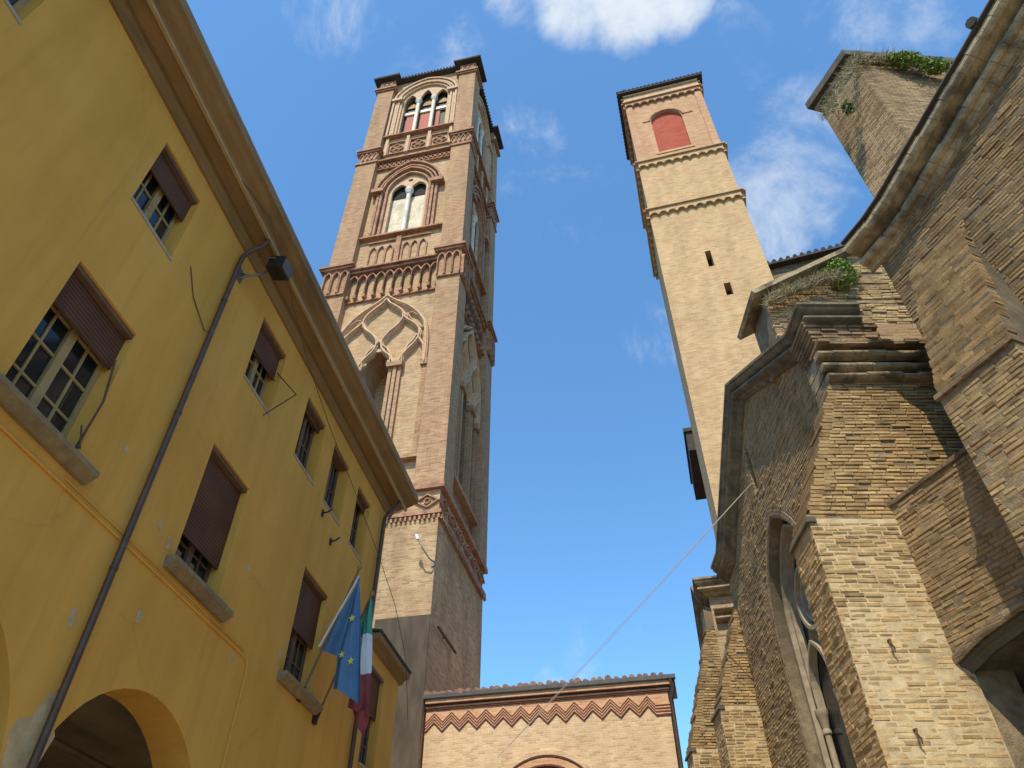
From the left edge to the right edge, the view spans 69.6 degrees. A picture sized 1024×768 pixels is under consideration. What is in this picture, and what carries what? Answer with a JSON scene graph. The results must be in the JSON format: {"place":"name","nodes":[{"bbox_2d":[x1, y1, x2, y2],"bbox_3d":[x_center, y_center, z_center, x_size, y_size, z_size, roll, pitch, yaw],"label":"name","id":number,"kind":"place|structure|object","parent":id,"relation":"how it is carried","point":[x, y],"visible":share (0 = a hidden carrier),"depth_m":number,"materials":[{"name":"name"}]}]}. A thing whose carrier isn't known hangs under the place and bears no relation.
{"place":"outdoors","nodes":[
{"label":"outdoors","id":0,"kind":"place"},
{"bbox_2d":[319,55,503,767],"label":"bell tower","id":1,"kind":"structure","parent":0,"point":[407,285],"depth_m":31.48,"materials":[{"name":"brick"}]},
{"bbox_2d":[368,160,444,235],"bbox_3d":[-5.399,-9.687,38.047,3.929,6.487,0.760,-9,-44,9],"label":"arched window","id":2,"kind":"structure","parent":1,"relation":"in","point":[406,197],"depth_m":38.13,"materials":[{"name":"stone"}]},
{"bbox_2d":[385,77,457,135],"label":"arched window","id":3,"kind":"structure","parent":1,"relation":"in","point":[436,107],"depth_m":45.22,"materials":[{"name":"stone"}]},
{"bbox_2d":[415,534,434,566],"bbox_3d":[-2.655,5.066,22.509,0.764,0.901,0.209,25,-49,-24],"label":"wall lamp","id":4,"kind":"object","parent":1,"relation":"attached to","point":[432,561],"visible":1,"depth_m":22.41,"materials":[{"name":"grey metal"}]},
{"bbox_2d":[436,624,456,653],"bbox_3d":[-1.978,7.655,22.049,0.135,0.078,1.950,-9,-44,9],"label":"iron tie bar","id":5,"kind":"object","parent":1,"relation":"attached to","point":[445,638],"visible":1,"depth_m":21.94,"materials":[{"name":"brown metal"}]},
{"bbox_2d":[470,185,489,280],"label":"arched window","id":6,"kind":"structure","parent":1,"relation":"in","point":[481,237],"depth_m":40.11,"materials":[{"name":"stone"}]},
{"bbox_2d":[476,95,492,184],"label":"arched window","id":7,"kind":"structure","parent":1,"relation":"in","point":[487,148],"depth_m":47.54,"materials":[{"name":"stone"}]},
{"bbox_2d":[422,672,683,767],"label":"portal building","id":8,"kind":"structure","parent":0,"point":[624,721],"depth_m":18.62,"materials":[{"name":"brick"}]},
{"bbox_2d":[187,0,987,767],"label":"sky","id":9,"kind":"structure","parent":0,"point":[592,502],"materials":[{"name":"blue"}]},
{"bbox_2d":[683,427,706,499],"bbox_3d":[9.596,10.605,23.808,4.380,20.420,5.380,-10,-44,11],"label":"balcony","id":10,"kind":"structure","parent":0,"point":[696,479],"depth_m":29.67,"materials":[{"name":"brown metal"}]},
{"label":"street","id":11,"kind":"structure","parent":0,"visible":0},
{"bbox_2d":[0,0,417,767],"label":"yellow house","id":12,"kind":"structure","parent":11,"relation":"on","point":[176,574],"depth_m":8.50,"materials":[{"name":"paint"}]},
{"bbox_2d":[4,0,31,24],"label":"window","id":13,"kind":"structure","parent":12,"relation":"in","point":[14,6],"depth_m":7.12,"materials":[{"name":"grey wood"}]},
{"bbox_2d":[0,263,133,484],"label":"window","id":14,"kind":"structure","parent":12,"relation":"in","point":[46,388],"depth_m":7.14,"materials":[{"name":"brown wood"}]},
{"bbox_2d":[131,145,197,260],"bbox_3d":[-4.312,-2.229,9.005,0.262,1.265,0.890,-7,-44,7],"label":"window","id":15,"kind":"structure","parent":12,"relation":"in","point":[164,196],"depth_m":9.17,"materials":[{"name":"brown wood"}]},
{"bbox_2d":[190,266,207,331],"bbox_3d":[-3.983,-1.062,9.370,0.065,0.510,0.722,-11,-44,11],"label":"cable","id":16,"kind":"object","parent":12,"relation":"attached to","point":[194,299],"visible":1,"depth_m":9.28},
{"bbox_2d":[162,446,246,622],"bbox_3d":[-3.738,1.793,9.143,0.400,1.830,1.390,-7,-44,7],"label":"window","id":17,"kind":"structure","parent":12,"relation":"in","point":[200,548],"depth_m":9.14,"materials":[{"name":"brown wood"}]},
{"bbox_2d":[243,320,284,416],"bbox_3d":[-3.807,-0.260,11.087,0.262,1.275,0.890,-7,-44,7],"label":"window","id":18,"kind":"structure","parent":12,"relation":"in","point":[266,348],"depth_m":11.29,"materials":[{"name":"brown wood"}]},
{"bbox_2d":[236,256,293,283],"bbox_3d":[-3.576,-1.618,10.699,0.652,0.510,0.350,-7,-44,7],"label":"floodlight","id":19,"kind":"object","parent":12,"relation":"attached to","point":[279,268],"visible":0.98,"depth_m":10.66,"materials":[{"name":"black metal"}]},
{"bbox_2d":[276,569,326,714],"bbox_3d":[-3.199,3.913,11.340,0.400,1.840,1.390,-7,-44,7],"label":"window","id":20,"kind":"structure","parent":12,"relation":"in","point":[303,632],"depth_m":11.42,"materials":[{"name":"brown wood"}]},
{"bbox_2d":[294,398,323,485],"bbox_3d":[-3.494,0.956,12.377,0.262,1.275,0.850,-7,-44,7],"label":"window","id":21,"kind":"structure","parent":12,"relation":"in","point":[311,422],"depth_m":12.65,"materials":[{"name":"brown wood"}]},
{"bbox_2d":[242,181,407,718],"bbox_3d":[-2.915,1.998,12.569,0.490,3.739,10.307,-6,-44,7],"label":"cable","id":22,"kind":"object","parent":12,"relation":"attached to","point":[334,439],"visible":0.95,"depth_m":13.09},
{"bbox_2d":[321,509,332,516],"bbox_3d":[-3.131,2.170,12.459,0.172,0.150,0.064,-7,-44,7],"label":"wall hook","id":23,"kind":"object","parent":12,"relation":"attached to","point":[322,513],"depth_m":12.45,"materials":[{"name":"black metal"}]},
{"bbox_2d":[296,565,361,703],"bbox_3d":[-2.651,3.810,11.356,1.000,2.268,0.190,-7,-44,7],"label":"european flag","id":24,"kind":"object","parent":12,"relation":"attached to","point":[342,642],"visible":0.99,"depth_m":11.22,"materials":[{"name":"blue fabric"}]},
{"bbox_2d":[329,537,339,545],"bbox_3d":[-3.044,2.690,12.646,0.172,0.150,0.064,-7,-44,7],"label":"wall hook","id":25,"kind":"object","parent":12,"relation":"attached to","point":[330,541],"depth_m":12.64,"materials":[{"name":"black metal"}]},
{"bbox_2d":[323,446,347,525],"bbox_3d":[-3.273,1.814,13.287,0.262,1.275,0.810,-7,-44,7],"label":"window","id":26,"kind":"structure","parent":12,"relation":"in","point":[337,465],"depth_m":13.60,"materials":[{"name":"brown wood"}]},
{"bbox_2d":[311,591,373,736],"bbox_3d":[-2.584,4.398,11.724,0.900,2.374,0.156,-7,-44,7],"label":"italian flag","id":27,"kind":"object","parent":12,"relation":"attached to","point":[361,710],"visible":0.81,"depth_m":11.50,"materials":[{"name":"multicoloured fabric"}]},
{"bbox_2d":[349,488,368,563],"bbox_3d":[-3.046,2.713,14.212,0.262,1.315,0.750,-7,-44,7],"label":"window","id":28,"kind":"structure","parent":12,"relation":"in","point":[363,503],"depth_m":14.54,"materials":[{"name":"brown wood"}]},
{"bbox_2d":[685,608,721,767],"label":"buttress","id":29,"kind":"structure","parent":11,"relation":"on","point":[702,750],"depth_m":15.38,"materials":[{"name":"brick"}]},
{"bbox_2d":[710,604,772,767],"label":"buttress","id":30,"kind":"structure","parent":11,"relation":"on","point":[736,721],"depth_m":13.30,"materials":[{"name":"brick"}]},
{"bbox_2d":[710,302,1023,767],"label":"side chapel","id":31,"kind":"structure","parent":11,"relation":"on","point":[768,432],"depth_m":12.33,"materials":[{"name":"brick"}]},
{"bbox_2d":[497,481,753,757],"bbox_3d":[2.052,5.532,15.932,0.011,2.251,9.821,21,-47,-21],"label":"wire","id":32,"kind":"object","parent":31,"relation":"attached to","point":[629,615],"visible":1,"depth_m":15.44,"materials":[{"name":"grey metal"}]},
{"bbox_2d":[765,509,856,767],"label":"window","id":33,"kind":"structure","parent":31,"relation":"in","point":[820,694],"depth_m":11.66,"materials":[{"name":"stone"}]},
{"bbox_2d":[737,248,914,382],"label":"flying buttress","id":34,"kind":"structure","parent":31,"relation":"attached to","point":[876,296],"depth_m":12.85,"materials":[{"name":"brown brick"}]},
{"bbox_2d":[756,263,847,309],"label":"dry grass","id":35,"kind":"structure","parent":34,"relation":"on","point":[818,280],"depth_m":12.66,"materials":[{"name":"beige plant"}]},
{"bbox_2d":[821,256,860,290],"bbox_3d":[5.853,-1.939,13.099,0.580,0.916,0.478,24,-49,-24],"label":"shrub","id":36,"kind":"object","parent":34,"relation":"on","point":[849,277],"visible":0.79,"depth_m":13.01,"materials":[{"name":"green plant"}]},
{"bbox_2d":[805,50,954,197],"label":"brick pier","id":37,"kind":"structure","parent":31,"relation":"on","point":[874,131],"depth_m":17.75,"materials":[{"name":"beige brick"}]},
{"bbox_2d":[819,94,854,119],"bbox_3d":[7.930,-6.750,17.960,0.669,1.171,0.474,-22,-48,22],"label":"weed","id":38,"kind":"object","parent":37,"relation":"attached to","point":[848,110],"visible":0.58,"depth_m":17.76,"materials":[{"name":"green plant"}]},
{"bbox_2d":[815,44,903,125],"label":"dry grass","id":39,"kind":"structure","parent":37,"relation":"attached to","point":[855,59],"depth_m":18.16,"materials":[{"name":"beige plant"}]},
{"bbox_2d":[884,48,950,76],"bbox_3d":[10.337,-7.967,18.312,1.968,1.071,0.510,0,-43,0],"label":"weed","id":40,"kind":"object","parent":37,"relation":"attached to","point":[916,62],"visible":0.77,"depth_m":18.23,"materials":[{"name":"green plant"}]},
{"bbox_2d":[789,321,1014,767],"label":"buttress","id":41,"kind":"structure","parent":11,"relation":"on","point":[885,431],"depth_m":8.26,"materials":[{"name":"brick"}]},
{"bbox_2d":[887,638,895,651],"bbox_3d":[3.849,2.663,7.482,0.044,0.151,0.101,0,-43,0],"label":"iron hook","id":42,"kind":"object","parent":41,"relation":"attached to","point":[889,640],"visible":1,"depth_m":7.46,"materials":[{"name":"metal"}]},
{"bbox_2d":[912,728,922,743],"bbox_3d":[3.789,3.296,6.885,0.044,0.151,0.101,0,-43,0],"label":"iron hook","id":43,"kind":"object","parent":41,"relation":"attached to","point":[916,731],"visible":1,"depth_m":6.85,"materials":[{"name":"metal"}]},
{"bbox_2d":[840,0,1023,336],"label":"side chapel","id":44,"kind":"structure","parent":11,"relation":"on","point":[960,160],"depth_m":9.21,"materials":[{"name":"brown brick"}]},
{"bbox_2d":[887,447,1023,687],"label":"wall","id":45,"kind":"structure","parent":11,"relation":"on","point":[967,556],"depth_m":7.55,"materials":[{"name":"brown brick"}]},
{"bbox_2d":[909,224,1023,555],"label":"buttress","id":46,"kind":"structure","parent":11,"relation":"on","point":[969,308],"depth_m":7.47,"materials":[{"name":"brown brick"}]},
{"label":"ground","id":47,"kind":"structure","parent":0,"visible":0},
{"bbox_2d":[353,628,411,767],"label":"yellow wing","id":48,"kind":"structure","parent":47,"relation":"on","point":[373,749],"depth_m":14.25,"materials":[{"name":"yellow paint"}]},
{"bbox_2d":[357,665,383,767],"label":"window","id":49,"kind":"structure","parent":48,"relation":"in","point":[376,679],"depth_m":13.98,"materials":[{"name":"brown wood"}]},
{"bbox_2d":[616,71,773,538],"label":"tower","id":50,"kind":"structure","parent":47,"relation":"on","point":[710,268],"depth_m":31.23,"materials":[{"name":"brick"}]},
{"bbox_2d":[690,575,733,662],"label":"side chapel","id":51,"kind":"structure","parent":47,"relation":"on","point":[713,593],"depth_m":16.83,"materials":[{"name":"stone"}]},
{"bbox_2d":[767,243,843,278],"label":"church choir","id":52,"kind":"structure","parent":47,"relation":"on","point":[781,266],"depth_m":32.63,"materials":[{"name":"brick"}]}
]}

